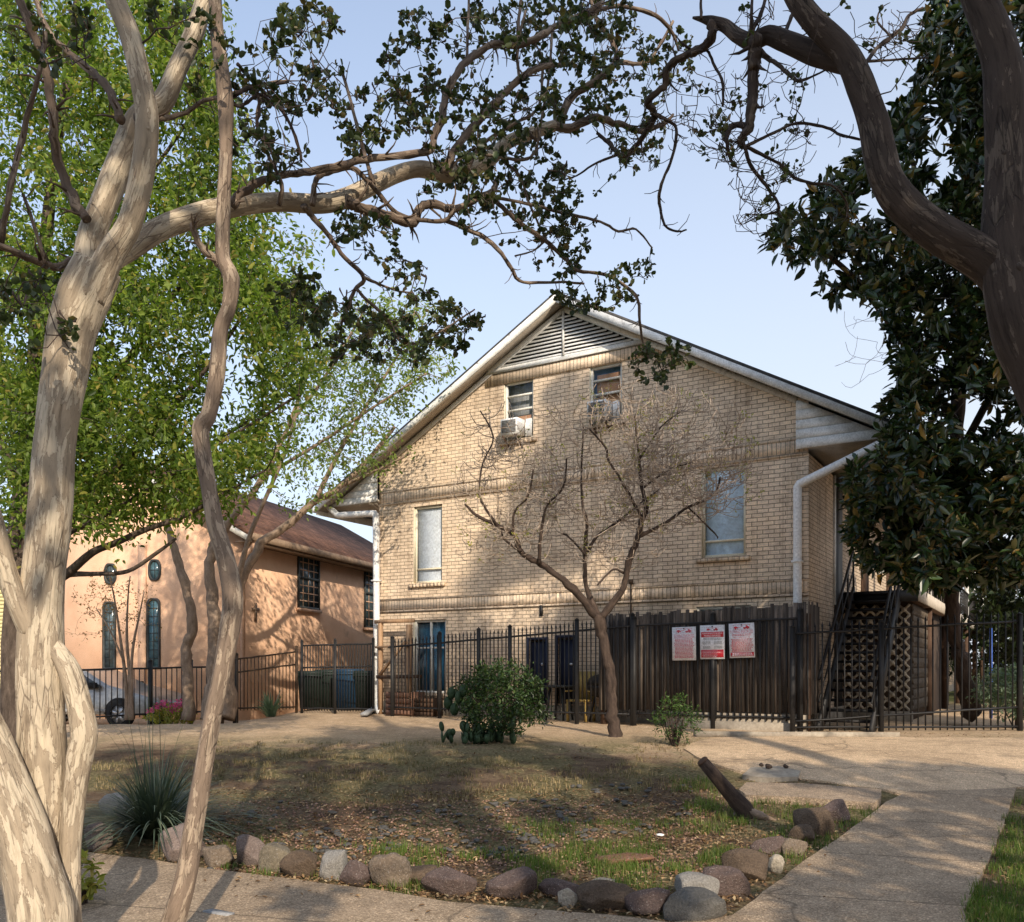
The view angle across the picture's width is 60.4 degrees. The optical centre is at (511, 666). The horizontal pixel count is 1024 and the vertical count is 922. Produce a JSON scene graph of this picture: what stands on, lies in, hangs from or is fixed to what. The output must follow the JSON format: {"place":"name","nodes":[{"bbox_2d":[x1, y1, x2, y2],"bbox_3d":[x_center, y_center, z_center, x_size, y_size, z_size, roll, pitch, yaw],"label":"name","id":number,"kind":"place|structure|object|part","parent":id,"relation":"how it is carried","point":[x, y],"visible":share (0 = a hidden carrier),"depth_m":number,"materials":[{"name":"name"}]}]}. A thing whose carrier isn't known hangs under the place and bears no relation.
{"place":"outdoors","nodes":[
{"label":"outdoors","id":0,"kind":"place"},
{"bbox_2d":[0,0,1023,665],"label":"sky","id":1,"kind":"structure","parent":0,"point":[710,288],"materials":[{"name":"blue"}]},
{"bbox_2d":[66,671,1023,920],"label":"ground","id":2,"kind":"structure","parent":0,"point":[354,727],"depth_m":10.89,"materials":[{"name":"soil"}]},
{"bbox_2d":[0,590,3,675],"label":"yellow house","id":3,"kind":"structure","parent":2,"relation":"on","point":[1,606],"depth_m":29.97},
{"bbox_2d":[81,849,106,904],"bbox_3d":[-2.872,1.412,5.860,0.375,0.445,0.303,0,0,23],"label":"yellow weed","id":4,"kind":"object","parent":2,"relation":"on","point":[89,887],"visible":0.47,"depth_m":5.82,"materials":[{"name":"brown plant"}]},
{"bbox_2d":[84,820,112,851],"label":"boulder","id":5,"kind":"object","parent":2,"relation":"on","point":[96,845],"visible":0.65,"depth_m":7.56,"materials":[{"name":"stone"}]},
{"bbox_2d":[98,792,128,816],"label":"boulder","id":6,"kind":"object","parent":2,"relation":"on","point":[108,796],"visible":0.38,"depth_m":8.86,"materials":[{"name":"grey stone"}]},
{"bbox_2d":[65,565,161,719],"bbox_3d":[-8.588,-0.525,18.689,2.450,3.309,1.415,0,0,32],"label":"young crape tree","id":7,"kind":"object","parent":2,"relation":"on","point":[128,695],"visible":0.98,"depth_m":18.60,"materials":[{"name":"brown plant"}]},
{"bbox_2d":[0,658,236,724],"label":"iron fence","id":8,"kind":"object","parent":2,"relation":"on","point":[150,678],"visible":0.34,"depth_m":19.24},
{"bbox_2d":[65,670,182,723],"bbox_3d":[-10.061,0.728,20.901,4.273,1.355,2.040,0,0,8],"label":"parked car","id":9,"kind":"object","parent":2,"relation":"on","point":[118,720],"visible":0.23,"depth_m":19.98,"materials":[{"name":"silver metal"}]},
{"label":"window","id":10,"kind":"part","parent":9,"relation":"part of","materials":[{"name":"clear glass"}]},
{"bbox_2d":[142,699,197,724],"bbox_3d":[-7.334,1.025,18.892,1.111,0.710,1.074,0,0,0],"label":"azalea bush","id":11,"kind":"object","parent":2,"relation":"on","point":[175,714],"visible":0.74,"depth_m":18.66,"materials":[{"name":"green plant"}]},
{"bbox_2d":[0,0,340,740],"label":"elm tree","id":12,"kind":"object","parent":2,"relation":"on","point":[114,466],"visible":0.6,"depth_m":11.16,"materials":[{"name":"green plant"}]},
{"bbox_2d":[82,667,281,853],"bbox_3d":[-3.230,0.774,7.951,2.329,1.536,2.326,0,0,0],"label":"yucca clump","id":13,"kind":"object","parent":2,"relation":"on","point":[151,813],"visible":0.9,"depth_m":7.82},
{"bbox_2d":[160,823,205,861],"bbox_3d":[-2.716,1.447,7.192,0.384,0.314,0.260,0,0,7],"label":"boulder","id":14,"kind":"object","parent":2,"relation":"on","point":[171,854],"visible":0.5,"depth_m":7.13,"materials":[{"name":"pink stone"}]},
{"bbox_2d":[64,455,372,720],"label":"stucco building","id":15,"kind":"structure","parent":2,"relation":"on","point":[309,582],"depth_m":24.32,"materials":[{"name":"brown"}]},
{"bbox_2d":[102,601,115,667],"bbox_3d":[-11.076,-0.859,24.196,0.430,1.876,0.048,0,0,17],"label":"window","id":16,"kind":"structure","parent":15,"relation":"in","point":[108,645],"depth_m":24.21,"materials":[{"name":"glass"}]},
{"bbox_2d":[104,563,116,583],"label":"window","id":17,"kind":"structure","parent":15,"relation":"in","point":[109,566],"depth_m":24.19,"materials":[{"name":"glass"}]},
{"bbox_2d":[146,598,160,667],"bbox_3d":[-9.686,-0.902,23.774,0.430,1.903,0.048,0,0,17],"label":"window","id":18,"kind":"structure","parent":15,"relation":"in","point":[153,648],"depth_m":23.78,"materials":[{"name":"glass"}]},
{"bbox_2d":[148,559,160,580],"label":"window","id":19,"kind":"structure","parent":15,"relation":"in","point":[154,565],"depth_m":23.77,"materials":[{"name":"glass"}]},
{"bbox_2d":[296,551,321,612],"bbox_3d":[-6.022,-2.573,26.176,0.097,1.899,1.360,0,0,17],"label":"window","id":20,"kind":"structure","parent":15,"relation":"in","point":[308,570],"depth_m":26.17,"materials":[{"name":"metal"}]},
{"bbox_2d":[363,567,372,630],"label":"window","id":21,"kind":"structure","parent":15,"relation":"in","point":[368,585],"depth_m":30.03,"materials":[{"name":"metal"}]},
{"bbox_2d":[202,844,234,867],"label":"boulder","id":22,"kind":"object","parent":2,"relation":"on","point":[218,855],"visible":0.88,"depth_m":6.95,"materials":[{"name":"beige stone"}]},
{"bbox_2d":[236,834,264,867],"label":"boulder","id":23,"kind":"object","parent":2,"relation":"on","point":[248,848],"visible":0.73,"depth_m":7.01,"materials":[{"name":"stone"}]},
{"bbox_2d":[160,0,348,921],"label":"crape myrtle","id":24,"kind":"object","parent":2,"relation":"on","point":[177,906],"visible":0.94,"depth_m":4.72,"materials":[{"name":"brown plant"}]},
{"bbox_2d":[235,645,297,722],"bbox_3d":[-6.107,0.519,21.950,1.573,2.137,0.101,0,0,-28],"label":"iron fence","id":25,"kind":"object","parent":2,"relation":"on","point":[282,666],"visible":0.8,"depth_m":21.99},
{"bbox_2d":[246,690,288,716],"bbox_3d":[-5.827,0.844,21.190,1.262,0.725,1.252,0,0,0],"label":"striped agave","id":26,"kind":"object","parent":2,"relation":"on","point":[269,709],"visible":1,"depth_m":21.09,"materials":[{"name":"green plant"}]},
{"bbox_2d":[258,842,290,874],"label":"boulder","id":27,"kind":"object","parent":2,"relation":"on","point":[271,855],"visible":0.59,"depth_m":6.83,"materials":[{"name":"beige stone"}]},
{"bbox_2d":[279,849,316,877],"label":"boulder","id":28,"kind":"object","parent":2,"relation":"on","point":[296,863],"visible":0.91,"depth_m":6.66,"materials":[{"name":"brown stone"}]},
{"bbox_2d":[298,671,322,707],"bbox_3d":[-5.364,0.634,23.615,0.660,1.043,0.710,0,0,0],"label":"wheeled bin","id":29,"kind":"object","parent":2,"relation":"on","point":[312,674],"visible":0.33,"depth_m":23.31,"materials":[{"name":"plastic"}]},
{"bbox_2d":[163,280,465,723],"bbox_3d":[-4.208,-3.794,18.976,6.506,10.029,4.967,0,0,0],"label":"pale trunked tree","id":30,"kind":"object","parent":2,"relation":"on","point":[214,618],"visible":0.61,"depth_m":18.65,"materials":[{"name":"green plant"}]},
{"bbox_2d":[315,830,323,834],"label":"pebble","id":31,"kind":"object","parent":2,"relation":"on","point":[318,832],"visible":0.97,"depth_m":8.09,"materials":[{"name":"stone"}]},
{"bbox_2d":[316,670,333,707],"bbox_3d":[-4.933,0.614,23.815,0.679,1.072,0.729,0,0,0],"label":"wheeled bin","id":32,"kind":"object","parent":2,"relation":"on","point":[332,698],"visible":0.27,"depth_m":23.51,"materials":[{"name":"plastic"}]},
{"bbox_2d":[319,849,347,880],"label":"boulder","id":33,"kind":"object","parent":2,"relation":"on","point":[334,863],"visible":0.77,"depth_m":6.60,"materials":[{"name":"grey stone"}]},
{"bbox_2d":[300,637,374,713],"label":"iron gate","id":34,"kind":"structure","parent":2,"relation":"on","point":[335,667],"depth_m":21.78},
{"bbox_2d":[0,0,695,921],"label":"crape myrtle","id":35,"kind":"object","parent":2,"relation":"on","point":[44,772],"visible":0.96,"depth_m":4.79,"materials":[{"name":"beige plant"}]},
{"bbox_2d":[337,669,363,707],"bbox_3d":[-4.362,0.605,23.615,0.691,1.090,0.741,0,0,0],"label":"wheeled bin","id":36,"kind":"object","parent":2,"relation":"on","point":[346,688],"visible":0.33,"depth_m":23.30,"materials":[{"name":"blue plastic"}]},
{"bbox_2d":[339,860,370,886],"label":"boulder","id":37,"kind":"object","parent":2,"relation":"on","point":[353,872],"visible":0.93,"depth_m":6.44,"materials":[{"name":"red stone"}]},
{"bbox_2d":[354,671,371,707],"bbox_3d":[-3.845,0.628,23.515,0.660,1.043,0.710,0,0,0],"label":"wheeled bin","id":38,"kind":"object","parent":2,"relation":"on","point":[356,688],"visible":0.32,"depth_m":23.21,"materials":[{"name":"plastic"}]},
{"bbox_2d":[360,707,374,715],"bbox_3d":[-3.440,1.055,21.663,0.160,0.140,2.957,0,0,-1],"label":"splash trough","id":39,"kind":"object","parent":2,"relation":"on","point":[367,712],"visible":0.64,"depth_m":20.57,"materials":[{"name":"white concrete"}]},
{"bbox_2d":[368,852,412,888],"bbox_3d":[-0.888,1.513,6.454,0.328,0.294,0.188,0,0,7],"label":"boulder","id":40,"kind":"object","parent":2,"relation":"on","point":[397,867],"visible":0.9,"depth_m":6.40,"materials":[{"name":"beige stone"}]},
{"bbox_2d":[90,738,704,810],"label":"dry grass","id":41,"kind":"structure","parent":2,"relation":"on","point":[599,776],"depth_m":10.88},
{"bbox_2d":[374,619,421,713],"bbox_3d":[-2.745,0.007,21.074,1.451,2.285,0.165,0,0,31],"label":"timber frame","id":42,"kind":"object","parent":2,"relation":"on","point":[380,676],"visible":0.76,"depth_m":21.19,"materials":[{"name":"brown wood"}]},
{"bbox_2d":[386,691,424,715],"bbox_3d":[-2.534,0.875,20.893,0.750,0.550,0.540,0,0,31],"label":"wooden crate","id":43,"kind":"object","parent":2,"relation":"on","point":[404,712],"visible":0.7,"depth_m":20.64,"materials":[{"name":"brown wood"}]},
{"bbox_2d":[410,864,436,884],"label":"boulder","id":44,"kind":"object","parent":2,"relation":"on","point":[419,872],"visible":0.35,"depth_m":6.45,"materials":[{"name":"brown stone"}]},
{"bbox_2d":[414,697,442,715],"bbox_3d":[-1.956,0.940,20.593,0.550,0.420,0.396,0,0,31],"label":"wooden crate","id":45,"kind":"object","parent":2,"relation":"on","point":[417,712],"visible":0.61,"depth_m":20.41,"materials":[{"name":"brown wood"}]},
{"bbox_2d":[420,866,476,897],"bbox_3d":[-0.440,1.517,6.212,0.356,0.207,0.218,0,0,29],"label":"boulder","id":46,"kind":"object","parent":2,"relation":"on","point":[446,880],"visible":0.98,"depth_m":6.14,"materials":[{"name":"red stone"}]},
{"bbox_2d":[203,799,704,874],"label":"gravel","id":47,"kind":"structure","parent":2,"relation":"on","point":[437,831],"depth_m":8.26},
{"bbox_2d":[439,684,516,743],"bbox_3d":[-0.524,0.730,13.473,1.187,0.921,0.490,0,0,0],"label":"prickly pear","id":48,"kind":"object","parent":2,"relation":"on","point":[474,736],"visible":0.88,"depth_m":13.45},
{"bbox_2d":[452,655,555,741],"bbox_3d":[-0.146,0.505,13.636,1.645,1.389,1.806,0,0,0],"label":"round bush","id":49,"kind":"object","parent":2,"relation":"on","point":[522,702],"visible":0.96,"depth_m":13.45,"materials":[{"name":"green plant"}]},
{"bbox_2d":[0,787,1016,921],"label":"walkway","id":50,"kind":"structure","parent":2,"relation":"on","point":[913,856],"depth_m":6.24,"materials":[{"name":"concrete"}]},
{"bbox_2d":[203,908,234,915],"bbox_3d":[-1.881,1.585,5.641,0.217,0.030,0.065,0,0,29],"label":"metal plate","id":51,"kind":"object","parent":50,"relation":"on","point":[219,912],"visible":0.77,"depth_m":5.62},
{"bbox_2d":[388,612,634,725],"bbox_3d":[-0.225,0.140,18.910,6.220,2.420,0.145,0,0,31],"label":"iron fence","id":52,"kind":"object","parent":2,"relation":"on","point":[439,708],"visible":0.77,"depth_m":18.73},
{"bbox_2d":[486,866,537,899],"bbox_3d":[-0.008,1.527,6.125,0.356,0.252,0.228,0,0,-28],"label":"boulder","id":53,"kind":"object","parent":2,"relation":"on","point":[515,882],"visible":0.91,"depth_m":6.07,"materials":[{"name":"red stone"}]},
{"bbox_2d":[81,731,1023,921],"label":"leaf litter","id":54,"kind":"object","parent":2,"relation":"on","point":[539,895],"visible":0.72,"depth_m":8.01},
{"bbox_2d":[540,685,574,720],"bbox_3d":[1.019,0.777,18.953,0.840,0.754,0.840,0,0,31],"label":"patio table","id":55,"kind":"object","parent":2,"relation":"on","point":[562,695],"visible":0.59,"depth_m":18.74,"materials":[{"name":"metal"}]},
{"bbox_2d":[537,878,578,897],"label":"boulder","id":56,"kind":"object","parent":2,"relation":"on","point":[552,886],"visible":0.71,"depth_m":6.12,"materials":[{"name":"grey stone"}]},
{"bbox_2d":[558,888,577,907],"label":"boulder","id":57,"kind":"object","parent":2,"relation":"on","point":[567,897],"visible":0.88,"depth_m":5.89,"materials":[{"name":"beige stone"}]},
{"bbox_2d":[565,671,594,721],"bbox_3d":[1.452,0.625,18.501,0.580,1.050,0.455,0,0,31],"label":"garden chair","id":58,"kind":"object","parent":2,"relation":"on","point":[584,691],"visible":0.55,"depth_m":18.63,"materials":[{"name":"yellow paint"}]},
{"bbox_2d":[587,674,598,721],"bbox_3d":[1.860,0.652,18.269,0.620,1.004,0.620,0,0,31],"label":"kettle grill","id":59,"kind":"object","parent":2,"relation":"on","point":[593,685],"visible":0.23,"depth_m":18.11,"materials":[{"name":"black metal"}]},
{"bbox_2d":[593,877,614,881],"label":"boulder","id":60,"kind":"object","parent":2,"relation":"on","point":[603,878],"visible":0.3,"depth_m":6.46,"materials":[{"name":"grey stone"}]},
{"bbox_2d":[576,879,634,911],"bbox_3d":[0.637,1.529,5.844,0.424,0.231,0.246,0,0,5],"label":"boulder","id":61,"kind":"object","parent":2,"relation":"on","point":[600,895],"visible":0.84,"depth_m":5.78,"materials":[{"name":"brown stone"}]},
{"bbox_2d":[449,377,764,736],"bbox_3d":[1.726,-1.915,14.432,5.584,6.524,5.181,0,0,0],"label":"bare tree","id":62,"kind":"object","parent":2,"relation":"on","point":[589,604],"visible":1,"depth_m":14.43,"materials":[{"name":"brown plant"}]},
{"bbox_2d":[221,773,1023,921],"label":"grass","id":63,"kind":"structure","parent":2,"relation":"on","point":[1002,913],"depth_m":7.25,"materials":[{"name":"plant"}]},
{"bbox_2d":[591,852,654,864],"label":"flat stone","id":64,"kind":"object","parent":2,"relation":"on","point":[628,855],"visible":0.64,"depth_m":7.11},
{"bbox_2d":[624,887,670,914],"bbox_3d":[0.880,1.524,5.738,0.311,0.187,0.195,0,0,4],"label":"boulder","id":65,"kind":"object","parent":2,"relation":"on","point":[648,901],"visible":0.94,"depth_m":5.66,"materials":[{"name":"red stone"}]},
{"bbox_2d":[312,295,985,725],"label":"brick house","id":66,"kind":"structure","parent":2,"relation":"on","point":[778,543],"depth_m":19.02,"materials":[{"name":"brick"}]},
{"bbox_2d":[408,504,444,587],"bbox_3d":[-1.965,-2.885,21.180,1.044,1.948,0.375,0,0,31],"label":"window","id":67,"kind":"structure","parent":66,"relation":"in","point":[429,527],"depth_m":21.21,"materials":[{"name":"white glass"}]},
{"bbox_2d":[413,619,446,697],"bbox_3d":[-1.918,-0.195,21.152,1.152,1.856,0.375,0,0,31],"label":"window","id":68,"kind":"structure","parent":66,"relation":"in","point":[431,628],"depth_m":21.29,"materials":[{"name":"glass"}]},
{"bbox_2d":[501,417,531,448],"bbox_3d":[0.065,-5.218,19.638,0.647,0.652,0.405,0,0,31],"label":"air conditioner","id":69,"kind":"object","parent":66,"relation":"attached to","point":[518,421],"visible":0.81,"depth_m":19.57,"materials":[{"name":"white paint"}]},
{"bbox_2d":[499,378,536,445],"bbox_3d":[0.205,-5.722,19.868,0.955,1.425,0.375,0,0,31],"label":"window","id":70,"kind":"structure","parent":66,"relation":"in","point":[519,394],"depth_m":19.97,"materials":[{"name":"glass"}]},
{"bbox_2d":[527,637,546,704],"bbox_3d":[0.586,0.099,19.555,0.555,1.501,0.140,0,0,31],"label":"door","id":71,"kind":"structure","parent":66,"relation":"in","point":[528,638],"depth_m":19.55,"materials":[{"name":"blue paint"}]},
{"bbox_2d":[556,635,574,705],"bbox_3d":[1.203,0.082,19.180,0.538,1.537,0.140,0,0,31],"label":"door","id":72,"kind":"structure","parent":66,"relation":"in","point":[557,636],"depth_m":19.21,"materials":[{"name":"blue paint"}]},
{"bbox_2d":[587,399,619,433],"bbox_3d":[1.900,-5.282,18.529,0.638,0.652,0.405,0,0,31],"label":"air conditioner","id":73,"kind":"object","parent":66,"relation":"attached to","point":[611,407],"visible":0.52,"depth_m":18.47,"materials":[{"name":"white paint"}]},
{"bbox_2d":[584,362,625,428],"bbox_3d":[2.039,-5.743,18.760,0.946,1.339,0.375,0,0,31],"label":"window","id":74,"kind":"structure","parent":66,"relation":"in","point":[597,375],"depth_m":18.78,"materials":[{"name":"glass"}]},
{"bbox_2d":[696,465,749,562],"bbox_3d":[4.221,-3.006,17.441,1.078,1.871,0.375,0,0,31],"label":"window","id":75,"kind":"structure","parent":66,"relation":"in","point":[730,531],"depth_m":17.42,"materials":[{"name":"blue glass"}]},
{"bbox_2d":[696,605,750,610],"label":"window","id":76,"kind":"structure","parent":66,"relation":"in","point":[713,608],"depth_m":17.51,"materials":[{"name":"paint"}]},
{"bbox_2d":[647,690,705,746],"bbox_3d":[2.459,0.787,13.172,0.881,0.861,0.745,0,0,0],"label":"shrub","id":77,"kind":"object","parent":2,"relation":"on","point":[674,739],"visible":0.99,"depth_m":13.13,"materials":[{"name":"green plant"}]},
{"bbox_2d":[663,886,726,921],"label":"boulder","id":78,"kind":"object","parent":2,"relation":"on","point":[690,903],"visible":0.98,"depth_m":5.51,"materials":[{"name":"grey stone"}]},
{"bbox_2d":[674,871,719,893],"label":"boulder","id":79,"kind":"object","parent":2,"relation":"on","point":[694,879],"visible":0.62,"depth_m":6.04,"materials":[{"name":"grey stone"}]},
{"bbox_2d":[632,607,803,731],"bbox_3d":[3.767,0.145,16.497,3.330,2.410,0.145,0,0,31],"label":"iron fence","id":80,"kind":"object","parent":2,"relation":"on","point":[712,715],"visible":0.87,"depth_m":16.45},
{"bbox_2d":[672,627,695,660],"bbox_3d":[3.268,-0.436,16.721,0.470,0.635,0.015,-1,0,31],"label":"tow sign","id":81,"kind":"object","parent":80,"relation":"attached to","point":[683,643],"visible":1,"depth_m":16.72,"materials":[{"name":"white metal"}]},
{"bbox_2d":[700,625,724,658],"bbox_3d":[3.740,-0.458,16.435,0.470,0.635,0.015,-1,0,31],"label":"tow sign","id":82,"kind":"object","parent":80,"relation":"attached to","point":[712,641],"visible":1,"depth_m":16.43,"materials":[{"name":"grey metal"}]},
{"bbox_2d":[729,623,754,657],"bbox_3d":[4.216,-0.479,16.147,0.470,0.635,0.015,-2,-1,31],"label":"tow sign","id":83,"kind":"object","parent":80,"relation":"attached to","point":[741,640],"visible":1,"depth_m":16.15,"materials":[{"name":"white metal"}]},
{"bbox_2d":[702,864,750,898],"bbox_3d":[1.488,1.526,6.188,0.368,0.267,0.200,0,0,-11],"label":"boulder","id":84,"kind":"object","parent":2,"relation":"on","point":[733,880],"visible":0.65,"depth_m":6.12,"materials":[{"name":"red stone"}]},
{"bbox_2d":[666,711,807,731],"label":"retaining wall","id":85,"kind":"structure","parent":2,"relation":"on","point":[756,724],"depth_m":16.18,"materials":[{"name":"concrete"}]},
{"bbox_2d":[601,601,818,731],"bbox_3d":[3.753,0.081,17.105,4.122,2.537,0.912,0,0,31],"label":"wooden fence","id":86,"kind":"object","parent":85,"relation":"on","point":[785,610],"visible":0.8,"depth_m":16.44,"materials":[{"name":"black wood"}]},
{"bbox_2d":[698,757,776,820],"bbox_3d":[2.226,1.282,8.795,0.773,0.784,0.305,0,0,0],"label":"leaning log","id":87,"kind":"object","parent":2,"relation":"on","point":[736,800],"visible":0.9,"depth_m":8.69,"materials":[{"name":"wood"}]},
{"bbox_2d":[722,848,767,880],"bbox_3d":[1.767,1.511,6.667,0.349,0.266,0.246,0,0,10],"label":"boulder","id":88,"kind":"object","parent":2,"relation":"on","point":[751,864],"visible":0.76,"depth_m":6.61,"materials":[{"name":"brown stone"}]},
{"bbox_2d":[750,836,784,855],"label":"boulder","id":89,"kind":"object","parent":2,"relation":"on","point":[769,845],"visible":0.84,"depth_m":7.38,"materials":[{"name":"red stone"}]},
{"bbox_2d":[768,854,784,873],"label":"boulder","id":90,"kind":"object","parent":2,"relation":"on","point":[776,862],"visible":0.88,"depth_m":6.81,"materials":[{"name":"beige stone"}]},
{"bbox_2d":[552,0,1023,415],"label":"crape myrtle","id":91,"kind":"object","parent":2,"relation":"on","point":[987,258],"visible":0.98,"depth_m":5.00,"materials":[{"name":"brown plant"}]},
{"bbox_2d":[780,838,807,856],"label":"boulder","id":92,"kind":"object","parent":2,"relation":"on","point":[794,844],"visible":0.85,"depth_m":7.35,"materials":[{"name":"beige stone"}]},
{"bbox_2d":[693,731,899,736],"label":"kerb","id":93,"kind":"structure","parent":2,"relation":"on","point":[793,734],"depth_m":14.33,"materials":[{"name":"concrete"}]},
{"bbox_2d":[788,824,814,842],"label":"boulder","id":94,"kind":"object","parent":2,"relation":"on","point":[802,831],"visible":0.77,"depth_m":7.77,"materials":[{"name":"brown stone"}]},
{"bbox_2d":[739,782,880,809],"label":"concrete slab","id":95,"kind":"structure","parent":2,"relation":"on","point":[856,797],"depth_m":9.53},
{"bbox_2d":[793,807,834,837],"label":"boulder","id":96,"kind":"object","parent":2,"relation":"on","point":[819,820],"visible":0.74,"depth_m":8.03,"materials":[{"name":"brown stone"}]},
{"bbox_2d":[823,799,849,823],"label":"boulder","id":97,"kind":"object","parent":2,"relation":"on","point":[836,808],"visible":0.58,"depth_m":8.56,"materials":[{"name":"red stone"}]},
{"bbox_2d":[816,551,900,731],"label":"metal staircase","id":98,"kind":"structure","parent":2,"relation":"on","point":[892,617],"depth_m":17.21,"materials":[{"name":"black metal"}]},
{"bbox_2d":[757,0,1023,721],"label":"magnolia tree","id":99,"kind":"object","parent":2,"relation":"on","point":[955,523],"visible":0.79,"depth_m":13.57,"materials":[{"name":"green plant"}]},
{"bbox_2d":[790,611,1022,731],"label":"iron fence","id":100,"kind":"object","parent":2,"relation":"on","point":[880,715],"visible":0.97,"depth_m":15.74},
{"bbox_2d":[949,600,1023,685],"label":"dark hedge","id":101,"kind":"object","parent":2,"relation":"on","point":[978,662],"visible":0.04,"depth_m":39.77,"materials":[{"name":"green plant"}]},
{"bbox_2d":[989,628,992,718],"bbox_3d":[10.613,0.150,19.500,0.120,2.000,0.120,0,0,0],"label":"blue pole","id":102,"kind":"object","parent":2,"relation":"on","point":[989,665],"visible":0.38,"depth_m":19.50,"materials":[{"name":"metal"}]},
{"bbox_2d":[963,583,1023,672],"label":"dark hedge","id":103,"kind":"object","parent":2,"relation":"on","point":[999,599],"visible":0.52,"depth_m":21.93,"materials":[{"name":"green plant"}]},
{"bbox_2d":[965,661,1023,724],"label":"hedge shrub","id":104,"kind":"object","parent":2,"relation":"on","point":[994,690],"visible":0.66,"depth_m":16.48,"materials":[{"name":"green plant"}]},
{"bbox_2d":[972,585,1023,669],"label":"dark hedge","id":105,"kind":"object","parent":2,"relation":"on","point":[985,637],"visible":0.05,"depth_m":33.22,"materials":[{"name":"green plant"}]},
{"bbox_2d":[684,736,1023,794],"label":"driveway","id":106,"kind":"structure","parent":0,"point":[897,765],"depth_m":11.84,"materials":[{"name":"concrete"}]},
{"bbox_2d":[742,766,800,782],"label":"concrete slab","id":107,"kind":"structure","parent":106,"relation":"on","point":[772,774],"depth_m":10.64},
{"bbox_2d":[765,763,772,768],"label":"dirt clod","id":108,"kind":"object","parent":107,"relation":"on","point":[768,766],"visible":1,"depth_m":10.94,"materials":[{"name":"brown soil"}]}
]}

